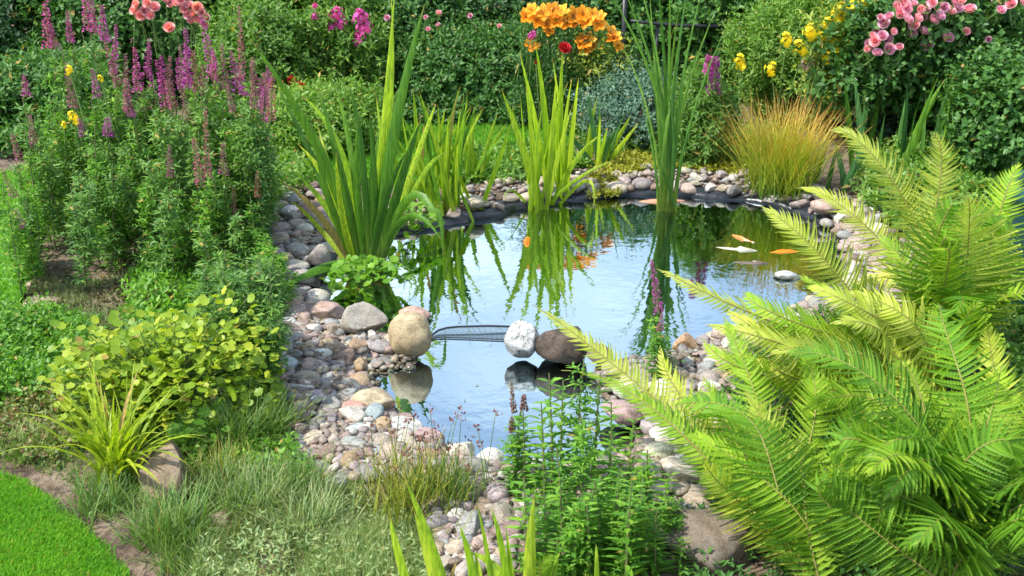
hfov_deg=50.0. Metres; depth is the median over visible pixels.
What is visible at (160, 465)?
boulder
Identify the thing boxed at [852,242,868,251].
cobble
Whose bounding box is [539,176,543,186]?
cobble
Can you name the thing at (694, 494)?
cobble
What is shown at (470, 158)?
iris clump
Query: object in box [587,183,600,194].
cobble
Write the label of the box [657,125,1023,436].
fern
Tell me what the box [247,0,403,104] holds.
phlox
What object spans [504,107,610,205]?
iris clump
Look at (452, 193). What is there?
iris clump
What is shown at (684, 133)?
leafy tuft
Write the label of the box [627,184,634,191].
cobble
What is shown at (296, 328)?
cobble
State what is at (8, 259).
side lawn turf
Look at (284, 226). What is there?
cobble
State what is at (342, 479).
cobble
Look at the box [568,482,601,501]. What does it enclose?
cobble
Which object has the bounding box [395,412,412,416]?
cobble
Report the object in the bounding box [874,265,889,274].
cobble
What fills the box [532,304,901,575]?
fern
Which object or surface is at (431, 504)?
cobble
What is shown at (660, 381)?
cobble
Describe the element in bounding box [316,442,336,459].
cobble
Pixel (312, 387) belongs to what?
cobble
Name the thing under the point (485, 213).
pond liner
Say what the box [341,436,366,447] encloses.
cobble
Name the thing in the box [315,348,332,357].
cobble
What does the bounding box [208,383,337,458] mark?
grass tuft
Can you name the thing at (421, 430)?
stone
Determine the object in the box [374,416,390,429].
cobble
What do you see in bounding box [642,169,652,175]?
cobble
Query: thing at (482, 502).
cobble
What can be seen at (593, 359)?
stone
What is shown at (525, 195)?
cobble
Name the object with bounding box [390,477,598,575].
iris clump
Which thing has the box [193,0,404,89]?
shrub
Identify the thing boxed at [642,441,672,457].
cobble
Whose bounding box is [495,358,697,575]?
green loosestrife
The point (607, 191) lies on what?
hanging moss
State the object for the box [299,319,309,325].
cobble
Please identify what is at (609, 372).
stone
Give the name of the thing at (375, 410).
cobble
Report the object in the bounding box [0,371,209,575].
border grass
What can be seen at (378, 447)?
cobble
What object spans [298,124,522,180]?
lawn turf
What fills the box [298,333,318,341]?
cobble
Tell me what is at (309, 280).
stone
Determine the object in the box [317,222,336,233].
cobble
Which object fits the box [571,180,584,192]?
cobble
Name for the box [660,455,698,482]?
boulder
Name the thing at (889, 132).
leafy tuft
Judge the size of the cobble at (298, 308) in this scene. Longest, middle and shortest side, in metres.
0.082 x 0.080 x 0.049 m
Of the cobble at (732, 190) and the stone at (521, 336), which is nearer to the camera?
the stone at (521, 336)
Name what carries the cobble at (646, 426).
on the pebbles
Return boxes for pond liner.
[296,185,831,288]
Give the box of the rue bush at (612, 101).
[564,49,680,153]
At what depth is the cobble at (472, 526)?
2.63 m
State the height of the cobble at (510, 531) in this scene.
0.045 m
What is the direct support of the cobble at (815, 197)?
on the pebbles
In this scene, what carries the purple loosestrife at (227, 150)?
on the ground at (60, 261)
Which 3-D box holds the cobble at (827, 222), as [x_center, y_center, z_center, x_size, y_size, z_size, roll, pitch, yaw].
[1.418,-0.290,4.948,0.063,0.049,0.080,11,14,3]
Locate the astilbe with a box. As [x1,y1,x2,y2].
[647,46,752,168]
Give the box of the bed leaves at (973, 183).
[842,128,1023,434]
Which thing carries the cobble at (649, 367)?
on the pebbles
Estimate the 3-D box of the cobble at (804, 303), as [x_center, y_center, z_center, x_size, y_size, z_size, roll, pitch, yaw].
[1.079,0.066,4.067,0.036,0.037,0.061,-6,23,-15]
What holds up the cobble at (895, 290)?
on the ground at (60, 261)
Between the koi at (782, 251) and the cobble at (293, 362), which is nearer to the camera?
the cobble at (293, 362)
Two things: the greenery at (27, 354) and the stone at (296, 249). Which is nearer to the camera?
the greenery at (27, 354)
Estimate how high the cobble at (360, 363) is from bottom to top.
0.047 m
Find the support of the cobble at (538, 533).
on the pebbles
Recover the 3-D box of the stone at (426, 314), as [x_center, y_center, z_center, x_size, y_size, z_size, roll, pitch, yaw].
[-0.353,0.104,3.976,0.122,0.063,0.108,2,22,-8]
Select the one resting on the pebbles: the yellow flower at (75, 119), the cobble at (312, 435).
the cobble at (312, 435)
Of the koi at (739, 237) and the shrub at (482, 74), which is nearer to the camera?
the koi at (739, 237)
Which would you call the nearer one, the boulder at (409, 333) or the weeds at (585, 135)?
the boulder at (409, 333)
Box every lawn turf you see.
[0,173,37,309]
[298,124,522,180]
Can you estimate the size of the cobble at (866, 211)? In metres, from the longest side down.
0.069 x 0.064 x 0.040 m
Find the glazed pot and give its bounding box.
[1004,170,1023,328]
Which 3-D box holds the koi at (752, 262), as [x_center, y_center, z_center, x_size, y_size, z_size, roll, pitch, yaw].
[1.038,-0.083,4.537,0.401,0.071,0.143,3,22,8]
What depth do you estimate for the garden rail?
6.81 m
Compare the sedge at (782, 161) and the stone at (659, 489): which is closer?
the stone at (659, 489)
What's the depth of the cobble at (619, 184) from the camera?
5.37 m
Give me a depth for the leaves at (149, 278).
3.97 m
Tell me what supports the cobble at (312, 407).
on the pebbles
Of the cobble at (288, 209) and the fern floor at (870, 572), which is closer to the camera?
the fern floor at (870, 572)
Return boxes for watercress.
[319,254,410,296]
[389,198,444,238]
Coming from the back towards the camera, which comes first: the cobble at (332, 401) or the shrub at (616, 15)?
the shrub at (616, 15)
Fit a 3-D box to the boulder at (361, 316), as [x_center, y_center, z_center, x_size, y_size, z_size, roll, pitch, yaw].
[-0.501,0.125,3.739,0.161,0.140,0.102,-3,22,-8]
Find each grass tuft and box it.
[0,424,59,471]
[1,407,86,464]
[44,454,151,529]
[98,466,241,575]
[144,404,244,458]
[146,428,295,520]
[153,428,275,511]
[158,373,318,463]
[197,445,312,534]
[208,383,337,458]
[225,437,361,518]
[249,464,370,554]
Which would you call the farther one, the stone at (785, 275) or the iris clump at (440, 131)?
the iris clump at (440, 131)
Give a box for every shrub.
[0,0,130,75]
[0,29,143,144]
[8,0,246,101]
[182,0,333,126]
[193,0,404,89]
[230,65,413,162]
[331,0,534,92]
[366,0,553,119]
[424,0,602,84]
[481,0,625,116]
[575,0,710,86]
[629,0,828,101]
[717,0,842,128]
[792,0,1023,135]
[923,31,1023,182]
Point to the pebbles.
(331, 430)
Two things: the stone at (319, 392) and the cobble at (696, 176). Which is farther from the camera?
the cobble at (696, 176)
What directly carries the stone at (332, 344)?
on the pebbles
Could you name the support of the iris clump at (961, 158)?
on the ground at (60, 261)
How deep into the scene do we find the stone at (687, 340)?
3.63 m
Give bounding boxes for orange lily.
[499,1,647,129]
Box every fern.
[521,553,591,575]
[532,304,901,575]
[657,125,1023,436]
[785,303,1023,563]
[797,443,1023,575]
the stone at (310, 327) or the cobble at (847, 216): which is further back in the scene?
the cobble at (847, 216)
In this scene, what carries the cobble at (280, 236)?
on the ground at (60, 261)
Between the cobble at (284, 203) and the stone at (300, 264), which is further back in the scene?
the cobble at (284, 203)
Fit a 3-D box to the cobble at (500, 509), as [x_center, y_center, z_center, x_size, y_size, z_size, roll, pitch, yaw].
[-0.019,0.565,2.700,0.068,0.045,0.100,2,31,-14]
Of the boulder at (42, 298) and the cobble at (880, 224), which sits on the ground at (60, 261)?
the boulder at (42, 298)
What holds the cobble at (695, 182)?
on the pond liner
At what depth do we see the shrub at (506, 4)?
7.03 m
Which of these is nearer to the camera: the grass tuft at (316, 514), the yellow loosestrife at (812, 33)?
the grass tuft at (316, 514)
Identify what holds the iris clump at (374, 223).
in the pond water
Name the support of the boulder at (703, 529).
on the ground at (60, 261)
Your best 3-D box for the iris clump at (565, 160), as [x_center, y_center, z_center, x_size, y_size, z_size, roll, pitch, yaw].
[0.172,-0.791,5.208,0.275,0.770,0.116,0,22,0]
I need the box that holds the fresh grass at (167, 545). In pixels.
[133,454,436,575]
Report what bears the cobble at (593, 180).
on the pebbles
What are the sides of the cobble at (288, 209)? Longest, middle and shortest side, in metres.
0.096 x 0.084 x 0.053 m
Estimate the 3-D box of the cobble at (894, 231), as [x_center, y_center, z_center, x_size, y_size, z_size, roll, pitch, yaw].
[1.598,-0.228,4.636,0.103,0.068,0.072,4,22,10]
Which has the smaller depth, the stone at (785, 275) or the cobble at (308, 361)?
the cobble at (308, 361)
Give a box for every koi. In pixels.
[523,236,529,246]
[639,199,683,202]
[717,246,756,250]
[732,234,753,242]
[735,260,768,263]
[770,249,797,252]
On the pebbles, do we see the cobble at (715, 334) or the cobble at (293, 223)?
the cobble at (293, 223)
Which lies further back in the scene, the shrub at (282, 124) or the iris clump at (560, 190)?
the shrub at (282, 124)
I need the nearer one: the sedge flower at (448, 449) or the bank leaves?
the sedge flower at (448, 449)
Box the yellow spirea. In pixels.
[553,26,633,90]
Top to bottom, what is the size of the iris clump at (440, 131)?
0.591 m
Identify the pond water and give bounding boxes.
[320,195,842,467]
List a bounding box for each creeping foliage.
[172,462,448,575]
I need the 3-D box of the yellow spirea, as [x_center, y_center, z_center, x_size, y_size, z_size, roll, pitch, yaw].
[0.456,-1.217,6.253,0.478,0.565,0.361,0,22,0]
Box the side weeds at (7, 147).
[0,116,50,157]
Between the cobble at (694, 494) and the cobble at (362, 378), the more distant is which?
the cobble at (362, 378)
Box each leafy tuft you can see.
[644,117,740,163]
[823,96,909,140]
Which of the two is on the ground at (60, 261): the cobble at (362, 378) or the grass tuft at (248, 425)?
the grass tuft at (248, 425)
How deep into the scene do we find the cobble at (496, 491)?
2.77 m
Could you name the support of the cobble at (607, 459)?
on the pebbles
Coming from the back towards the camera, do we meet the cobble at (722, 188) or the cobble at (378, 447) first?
the cobble at (722, 188)
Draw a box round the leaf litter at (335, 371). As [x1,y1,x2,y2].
[275,166,878,556]
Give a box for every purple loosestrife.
[0,134,54,300]
[11,0,94,257]
[34,0,135,289]
[82,24,167,274]
[115,45,203,284]
[145,17,241,274]
[179,6,271,273]
[216,57,285,272]
[637,260,688,379]
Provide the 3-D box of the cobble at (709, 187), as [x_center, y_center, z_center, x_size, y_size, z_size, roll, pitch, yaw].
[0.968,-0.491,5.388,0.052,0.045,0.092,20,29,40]
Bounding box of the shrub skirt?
[190,88,564,128]
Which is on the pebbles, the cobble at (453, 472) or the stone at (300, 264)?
the cobble at (453, 472)
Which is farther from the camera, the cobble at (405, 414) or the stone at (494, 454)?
the cobble at (405, 414)
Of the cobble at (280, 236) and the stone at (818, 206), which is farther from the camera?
the stone at (818, 206)
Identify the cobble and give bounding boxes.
[269,222,291,234]
[269,231,289,241]
[270,200,289,208]
[274,248,284,253]
[280,355,298,371]
[281,191,301,204]
[281,205,297,215]
[282,252,293,260]
[284,212,302,220]
[284,265,298,278]
[284,288,308,298]
[284,304,306,317]
[284,321,301,334]
[284,337,292,354]
[287,219,305,227]
[288,383,314,389]
[291,370,320,380]
[292,398,316,410]
[293,284,310,290]
[295,223,313,231]
[297,207,312,217]
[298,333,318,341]
[299,202,320,207]
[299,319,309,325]
[300,342,314,350]
[301,357,323,367]
[303,181,319,191]
[303,288,330,302]
[303,429,321,444]
[305,188,322,197]
[311,242,334,251]
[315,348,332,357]
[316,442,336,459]
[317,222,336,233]
[321,395,341,408]
[325,412,336,422]
[326,323,346,333]
[328,473,347,489]
[331,348,354,360]
[339,406,366,421]
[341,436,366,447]
[341,449,363,467]
[348,338,367,350]
[350,373,369,384]
[353,357,367,371]
[355,463,381,482]
[364,382,373,387]
[365,403,383,417]
[366,339,390,352]
[368,433,392,444]
[373,445,379,453]
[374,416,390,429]
[377,355,393,363]
[381,441,406,456]
[390,453,420,468]
[390,468,412,480]
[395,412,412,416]
[403,438,426,449]
[415,447,443,460]
[419,492,449,516]
[426,513,448,531]
[440,555,451,569]
[442,465,461,481]
[446,539,463,555]
[447,206,461,216]
[454,555,485,575]
[456,510,482,536]
[460,456,489,475]
[460,477,487,495]
[473,496,490,514]
[473,534,492,552]
[480,187,492,193]
[483,201,489,207]
[484,481,509,503]
[489,501,514,522]
[490,201,504,209]
[491,520,524,540]
[502,176,513,184]
[503,193,519,201]
[504,458,527,479]
[505,545,516,556]
[518,539,541,551]
[519,192,528,201]
[520,487,533,499]
[528,467,550,478]
[534,479,570,499]
[535,517,557,535]
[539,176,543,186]
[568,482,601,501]
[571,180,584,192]
[584,177,597,183]
[586,464,607,481]
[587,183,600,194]
[596,455,608,468]
[606,181,627,193]
[610,170,622,178]
[618,176,630,183]
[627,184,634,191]
[628,363,661,377]
[632,177,651,189]
[636,399,650,419]
[637,459,661,480]
[639,163,651,170]
[640,419,661,435]
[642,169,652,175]
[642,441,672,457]
[650,183,655,189]
[655,352,680,365]
[655,378,671,395]
[661,499,684,512]
[663,364,688,380]
[680,183,696,194]
[681,167,690,173]
[682,484,711,505]
[690,172,702,180]
[690,180,699,185]
[695,334,710,345]
[697,380,721,394]
[699,370,720,381]
[705,182,717,191]
[705,331,714,339]
[711,327,727,338]
[716,170,726,177]
[717,185,728,191]
[721,335,739,348]
[726,185,743,196]
[728,174,738,180]
[739,168,747,177]
[749,188,758,195]
[762,193,777,202]
[779,195,794,200]
[786,304,806,310]
[789,199,809,208]
[798,300,808,307]
[801,194,812,199]
[804,295,813,302]
[804,305,833,317]
[808,295,827,307]
[812,190,825,199]
[819,218,833,228]
[831,227,842,235]
[834,213,845,223]
[835,241,853,252]
[836,230,852,238]
[841,223,856,229]
[841,252,859,262]
[843,263,859,271]
[844,215,860,221]
[847,236,860,240]
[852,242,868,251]
[854,208,868,217]
[864,213,881,223]
[867,223,888,232]
[867,256,885,266]
[868,243,884,255]
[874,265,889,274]
[878,228,901,239]
[878,285,902,295]
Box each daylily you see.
[0,357,204,485]
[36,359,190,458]
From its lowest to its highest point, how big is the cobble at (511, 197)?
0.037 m
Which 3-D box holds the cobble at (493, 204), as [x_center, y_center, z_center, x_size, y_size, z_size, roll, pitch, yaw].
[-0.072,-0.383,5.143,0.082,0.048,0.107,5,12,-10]
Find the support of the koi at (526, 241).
in the pond water
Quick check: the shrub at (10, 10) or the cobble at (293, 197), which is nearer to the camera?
the cobble at (293, 197)
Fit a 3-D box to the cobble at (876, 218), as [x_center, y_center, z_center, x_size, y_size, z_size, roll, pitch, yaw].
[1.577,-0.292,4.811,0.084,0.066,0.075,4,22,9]
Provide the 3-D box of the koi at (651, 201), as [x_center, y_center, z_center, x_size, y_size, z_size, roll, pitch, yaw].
[0.771,-0.413,5.322,0.354,0.062,0.126,-1,22,-3]
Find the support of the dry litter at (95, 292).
on the ground at (60, 261)
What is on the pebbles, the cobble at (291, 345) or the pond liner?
the cobble at (291, 345)
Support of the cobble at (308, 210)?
on the pebbles
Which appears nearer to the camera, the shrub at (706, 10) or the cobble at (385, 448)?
the cobble at (385, 448)
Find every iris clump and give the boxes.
[249,0,446,282]
[373,87,483,201]
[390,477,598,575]
[403,89,512,220]
[450,106,505,183]
[501,75,571,213]
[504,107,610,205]
[520,42,578,199]
[566,93,637,167]
[812,141,872,191]
[844,64,983,173]
[926,138,983,174]
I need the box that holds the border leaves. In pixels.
[0,369,90,470]
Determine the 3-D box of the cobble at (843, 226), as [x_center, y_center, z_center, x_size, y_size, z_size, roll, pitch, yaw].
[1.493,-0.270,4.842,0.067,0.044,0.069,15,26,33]
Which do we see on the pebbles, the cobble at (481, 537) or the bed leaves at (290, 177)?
the cobble at (481, 537)
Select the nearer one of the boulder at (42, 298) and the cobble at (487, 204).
the boulder at (42, 298)
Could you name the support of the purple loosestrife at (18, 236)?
on the ground at (60, 261)
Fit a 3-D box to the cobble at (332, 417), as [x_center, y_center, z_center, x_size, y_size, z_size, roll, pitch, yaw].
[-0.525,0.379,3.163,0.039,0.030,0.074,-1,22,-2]
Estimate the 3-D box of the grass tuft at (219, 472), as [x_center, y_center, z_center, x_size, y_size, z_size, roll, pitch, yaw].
[-0.712,0.490,2.741,0.348,0.159,0.384,18,28,38]
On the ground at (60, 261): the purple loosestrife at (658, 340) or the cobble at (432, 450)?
the purple loosestrife at (658, 340)
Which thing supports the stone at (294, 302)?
on the pebbles
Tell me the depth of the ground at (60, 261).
2.99 m
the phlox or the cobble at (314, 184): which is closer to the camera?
the cobble at (314, 184)
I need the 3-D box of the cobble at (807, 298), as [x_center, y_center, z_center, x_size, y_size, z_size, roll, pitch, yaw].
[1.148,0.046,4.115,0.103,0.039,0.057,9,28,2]
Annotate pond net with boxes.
[431,325,509,339]
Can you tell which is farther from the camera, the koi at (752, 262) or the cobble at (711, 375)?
the koi at (752, 262)
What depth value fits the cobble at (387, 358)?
3.62 m
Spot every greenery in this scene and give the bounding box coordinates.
[0,291,108,404]
[715,303,861,452]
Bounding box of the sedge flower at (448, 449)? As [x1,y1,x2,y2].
[355,401,502,512]
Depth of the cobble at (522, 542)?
2.56 m
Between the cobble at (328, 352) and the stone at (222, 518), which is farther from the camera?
the cobble at (328, 352)
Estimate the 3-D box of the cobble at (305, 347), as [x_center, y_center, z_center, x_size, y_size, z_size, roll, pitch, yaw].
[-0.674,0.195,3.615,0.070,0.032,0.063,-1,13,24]
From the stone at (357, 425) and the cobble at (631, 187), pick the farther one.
the cobble at (631, 187)
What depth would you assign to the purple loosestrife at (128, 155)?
4.31 m
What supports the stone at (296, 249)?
on the ground at (60, 261)
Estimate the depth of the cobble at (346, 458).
2.93 m
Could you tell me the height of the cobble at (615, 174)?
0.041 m
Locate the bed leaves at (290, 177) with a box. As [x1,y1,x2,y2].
[29,135,316,235]
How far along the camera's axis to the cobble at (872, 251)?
4.46 m
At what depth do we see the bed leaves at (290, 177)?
5.25 m
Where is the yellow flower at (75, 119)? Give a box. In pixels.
[60,65,136,223]
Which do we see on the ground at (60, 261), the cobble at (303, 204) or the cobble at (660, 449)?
the cobble at (303, 204)
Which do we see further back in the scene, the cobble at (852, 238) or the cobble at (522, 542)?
the cobble at (852, 238)
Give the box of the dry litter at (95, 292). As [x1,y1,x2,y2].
[41,269,204,330]
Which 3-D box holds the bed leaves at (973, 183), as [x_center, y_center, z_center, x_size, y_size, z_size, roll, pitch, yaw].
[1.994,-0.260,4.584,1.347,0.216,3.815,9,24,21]
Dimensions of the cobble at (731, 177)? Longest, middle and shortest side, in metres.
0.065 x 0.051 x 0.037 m
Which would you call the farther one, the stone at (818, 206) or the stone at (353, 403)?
the stone at (818, 206)
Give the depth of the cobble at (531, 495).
2.77 m
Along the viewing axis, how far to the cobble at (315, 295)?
4.08 m
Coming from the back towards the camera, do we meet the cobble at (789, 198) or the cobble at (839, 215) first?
the cobble at (789, 198)
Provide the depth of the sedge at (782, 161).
5.18 m
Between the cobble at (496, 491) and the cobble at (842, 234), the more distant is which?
the cobble at (842, 234)
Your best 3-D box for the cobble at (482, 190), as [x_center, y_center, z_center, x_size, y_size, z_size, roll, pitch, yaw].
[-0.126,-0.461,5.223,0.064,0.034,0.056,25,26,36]
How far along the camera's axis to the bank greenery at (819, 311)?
3.22 m
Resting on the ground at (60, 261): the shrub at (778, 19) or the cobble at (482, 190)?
the shrub at (778, 19)
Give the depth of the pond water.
4.29 m
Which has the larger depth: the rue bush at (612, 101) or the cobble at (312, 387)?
the rue bush at (612, 101)
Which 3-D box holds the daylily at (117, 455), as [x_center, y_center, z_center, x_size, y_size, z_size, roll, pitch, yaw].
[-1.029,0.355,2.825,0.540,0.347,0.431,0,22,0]
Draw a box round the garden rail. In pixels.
[620,0,758,105]
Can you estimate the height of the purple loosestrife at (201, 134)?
0.918 m
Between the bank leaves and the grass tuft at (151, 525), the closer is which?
the grass tuft at (151, 525)
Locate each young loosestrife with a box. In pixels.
[183,220,295,397]
[252,242,301,312]
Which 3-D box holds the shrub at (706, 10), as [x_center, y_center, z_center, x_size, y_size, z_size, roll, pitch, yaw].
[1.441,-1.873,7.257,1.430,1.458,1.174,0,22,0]
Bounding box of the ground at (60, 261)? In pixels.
[0,1,1023,575]
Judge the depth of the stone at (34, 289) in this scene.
4.10 m
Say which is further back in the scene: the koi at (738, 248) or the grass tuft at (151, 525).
the koi at (738, 248)
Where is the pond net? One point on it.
(465, 326)
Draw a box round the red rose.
[267,75,304,95]
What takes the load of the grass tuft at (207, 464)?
on the ground at (60, 261)
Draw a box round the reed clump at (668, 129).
[614,0,725,211]
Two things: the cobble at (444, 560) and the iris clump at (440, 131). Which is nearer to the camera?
the cobble at (444, 560)
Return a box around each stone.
[24,279,42,295]
[204,511,230,529]
[282,296,300,306]
[282,317,296,322]
[285,259,309,269]
[286,242,311,256]
[288,268,314,284]
[306,244,330,265]
[306,324,320,330]
[310,389,326,396]
[319,338,339,351]
[341,400,364,407]
[346,422,362,429]
[391,416,422,430]
[399,306,430,319]
[414,427,444,444]
[446,442,474,455]
[462,195,484,208]
[476,447,503,462]
[504,320,538,357]
[586,343,610,364]
[600,399,641,425]
[601,360,625,377]
[612,375,644,401]
[640,484,670,503]
[649,425,684,441]
[672,333,697,351]
[704,346,730,365]
[773,270,800,279]
[810,199,836,213]
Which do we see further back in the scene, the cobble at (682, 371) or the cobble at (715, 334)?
the cobble at (715, 334)
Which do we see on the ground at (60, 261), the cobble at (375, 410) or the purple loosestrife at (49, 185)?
the purple loosestrife at (49, 185)
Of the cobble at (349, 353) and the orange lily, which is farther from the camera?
the orange lily
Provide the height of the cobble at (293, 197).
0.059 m
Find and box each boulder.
[22,295,66,306]
[139,440,192,503]
[308,301,344,318]
[315,378,360,389]
[341,301,387,333]
[351,388,395,408]
[388,311,431,356]
[535,326,588,363]
[657,509,760,575]
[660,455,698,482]
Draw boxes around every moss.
[585,167,622,200]
[589,148,747,175]
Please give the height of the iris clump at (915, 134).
0.518 m
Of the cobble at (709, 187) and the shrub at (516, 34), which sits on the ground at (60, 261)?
the shrub at (516, 34)
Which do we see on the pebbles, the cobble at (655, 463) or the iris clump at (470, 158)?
the cobble at (655, 463)
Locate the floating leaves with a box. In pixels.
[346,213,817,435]
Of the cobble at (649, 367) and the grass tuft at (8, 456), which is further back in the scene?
the cobble at (649, 367)
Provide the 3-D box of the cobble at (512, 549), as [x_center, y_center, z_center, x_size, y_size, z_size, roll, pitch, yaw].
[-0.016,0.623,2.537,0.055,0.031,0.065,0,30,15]
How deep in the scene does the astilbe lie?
5.55 m
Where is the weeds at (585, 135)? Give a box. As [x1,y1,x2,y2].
[567,110,785,163]
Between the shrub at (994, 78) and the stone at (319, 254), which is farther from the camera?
the shrub at (994, 78)
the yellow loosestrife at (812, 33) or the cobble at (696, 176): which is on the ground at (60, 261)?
the yellow loosestrife at (812, 33)
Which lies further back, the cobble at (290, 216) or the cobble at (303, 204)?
the cobble at (303, 204)
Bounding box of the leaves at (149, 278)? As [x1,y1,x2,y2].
[115,257,283,325]
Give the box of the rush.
[413,437,487,510]
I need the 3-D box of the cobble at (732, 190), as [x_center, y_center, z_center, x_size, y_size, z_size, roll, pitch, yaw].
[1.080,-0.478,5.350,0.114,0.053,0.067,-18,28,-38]
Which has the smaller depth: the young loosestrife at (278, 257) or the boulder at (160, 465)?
the boulder at (160, 465)
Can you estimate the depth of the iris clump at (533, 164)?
5.08 m
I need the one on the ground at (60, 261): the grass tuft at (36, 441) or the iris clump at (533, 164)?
the grass tuft at (36, 441)
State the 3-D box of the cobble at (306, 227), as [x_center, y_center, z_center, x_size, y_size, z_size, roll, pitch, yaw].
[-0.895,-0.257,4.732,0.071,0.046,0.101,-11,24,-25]
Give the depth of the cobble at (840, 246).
4.64 m
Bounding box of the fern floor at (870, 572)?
[679,377,1023,575]
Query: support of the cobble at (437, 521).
on the pebbles
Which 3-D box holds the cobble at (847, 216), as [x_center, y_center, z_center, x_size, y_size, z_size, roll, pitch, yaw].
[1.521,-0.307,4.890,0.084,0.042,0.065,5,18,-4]
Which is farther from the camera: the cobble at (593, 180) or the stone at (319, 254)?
the cobble at (593, 180)
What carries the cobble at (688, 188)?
on the pond liner
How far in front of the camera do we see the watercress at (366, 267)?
4.15 m
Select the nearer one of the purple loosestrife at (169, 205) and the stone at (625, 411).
the stone at (625, 411)
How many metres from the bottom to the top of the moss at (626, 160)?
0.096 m
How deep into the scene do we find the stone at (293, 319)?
3.79 m
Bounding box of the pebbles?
[261,166,928,575]
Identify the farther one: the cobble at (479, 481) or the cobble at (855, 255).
the cobble at (855, 255)
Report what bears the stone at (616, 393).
on the pebbles
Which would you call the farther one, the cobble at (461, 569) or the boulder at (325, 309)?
the boulder at (325, 309)
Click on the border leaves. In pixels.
(42, 402)
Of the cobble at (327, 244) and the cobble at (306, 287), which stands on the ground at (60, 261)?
the cobble at (327, 244)
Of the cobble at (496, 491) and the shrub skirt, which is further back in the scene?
the shrub skirt
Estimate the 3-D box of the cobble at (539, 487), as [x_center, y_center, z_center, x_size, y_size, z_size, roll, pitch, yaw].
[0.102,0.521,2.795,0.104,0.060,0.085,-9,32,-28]
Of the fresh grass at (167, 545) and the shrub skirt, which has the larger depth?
the shrub skirt
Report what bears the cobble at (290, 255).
on the pebbles
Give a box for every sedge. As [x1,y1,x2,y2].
[342,425,500,538]
[700,87,869,203]
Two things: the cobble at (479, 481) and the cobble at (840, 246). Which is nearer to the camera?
the cobble at (479, 481)
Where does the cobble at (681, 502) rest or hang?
on the pebbles
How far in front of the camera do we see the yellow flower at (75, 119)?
4.42 m
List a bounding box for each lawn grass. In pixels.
[0,168,44,326]
[0,467,129,575]
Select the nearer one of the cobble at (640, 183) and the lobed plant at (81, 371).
the lobed plant at (81, 371)
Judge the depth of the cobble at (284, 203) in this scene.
5.02 m
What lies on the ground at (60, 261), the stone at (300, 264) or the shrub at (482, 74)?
the shrub at (482, 74)
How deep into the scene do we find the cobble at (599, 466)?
2.87 m
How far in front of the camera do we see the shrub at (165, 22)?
6.77 m
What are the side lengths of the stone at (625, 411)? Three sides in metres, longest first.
0.122 x 0.105 x 0.066 m
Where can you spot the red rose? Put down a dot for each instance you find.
(289, 79)
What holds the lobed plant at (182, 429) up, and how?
on the ground at (60, 261)
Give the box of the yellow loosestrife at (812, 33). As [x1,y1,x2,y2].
[733,0,885,136]
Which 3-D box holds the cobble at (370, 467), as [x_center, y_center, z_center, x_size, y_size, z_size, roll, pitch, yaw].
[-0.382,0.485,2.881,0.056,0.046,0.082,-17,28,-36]
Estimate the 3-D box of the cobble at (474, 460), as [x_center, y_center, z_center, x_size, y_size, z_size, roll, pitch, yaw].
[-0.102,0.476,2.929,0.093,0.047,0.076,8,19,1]
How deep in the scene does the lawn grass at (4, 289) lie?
4.46 m
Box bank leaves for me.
[449,138,592,184]
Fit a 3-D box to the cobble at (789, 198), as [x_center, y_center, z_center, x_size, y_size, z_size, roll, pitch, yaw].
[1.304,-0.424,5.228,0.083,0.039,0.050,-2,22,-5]
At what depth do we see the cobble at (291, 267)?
4.25 m
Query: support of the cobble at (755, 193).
on the pond liner
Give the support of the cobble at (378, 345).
on the pebbles
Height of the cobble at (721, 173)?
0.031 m
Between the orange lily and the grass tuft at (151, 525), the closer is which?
the grass tuft at (151, 525)
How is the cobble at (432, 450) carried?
on the pebbles
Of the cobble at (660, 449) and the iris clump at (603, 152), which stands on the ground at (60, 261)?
the iris clump at (603, 152)
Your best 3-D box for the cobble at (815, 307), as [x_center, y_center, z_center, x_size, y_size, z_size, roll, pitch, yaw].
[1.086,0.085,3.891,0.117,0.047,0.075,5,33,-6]
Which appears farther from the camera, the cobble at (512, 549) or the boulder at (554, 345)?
the boulder at (554, 345)
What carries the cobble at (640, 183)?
on the pond liner
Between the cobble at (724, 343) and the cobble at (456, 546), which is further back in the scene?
the cobble at (724, 343)
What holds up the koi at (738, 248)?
in the pond water
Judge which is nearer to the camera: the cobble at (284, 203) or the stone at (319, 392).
the stone at (319, 392)
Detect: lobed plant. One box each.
[36,285,291,443]
[59,336,127,390]
[161,402,243,461]
[235,352,284,383]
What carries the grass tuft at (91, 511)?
on the ground at (60, 261)
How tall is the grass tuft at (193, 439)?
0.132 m
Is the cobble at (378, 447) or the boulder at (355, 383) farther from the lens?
the boulder at (355, 383)
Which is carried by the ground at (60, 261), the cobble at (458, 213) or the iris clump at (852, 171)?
the iris clump at (852, 171)

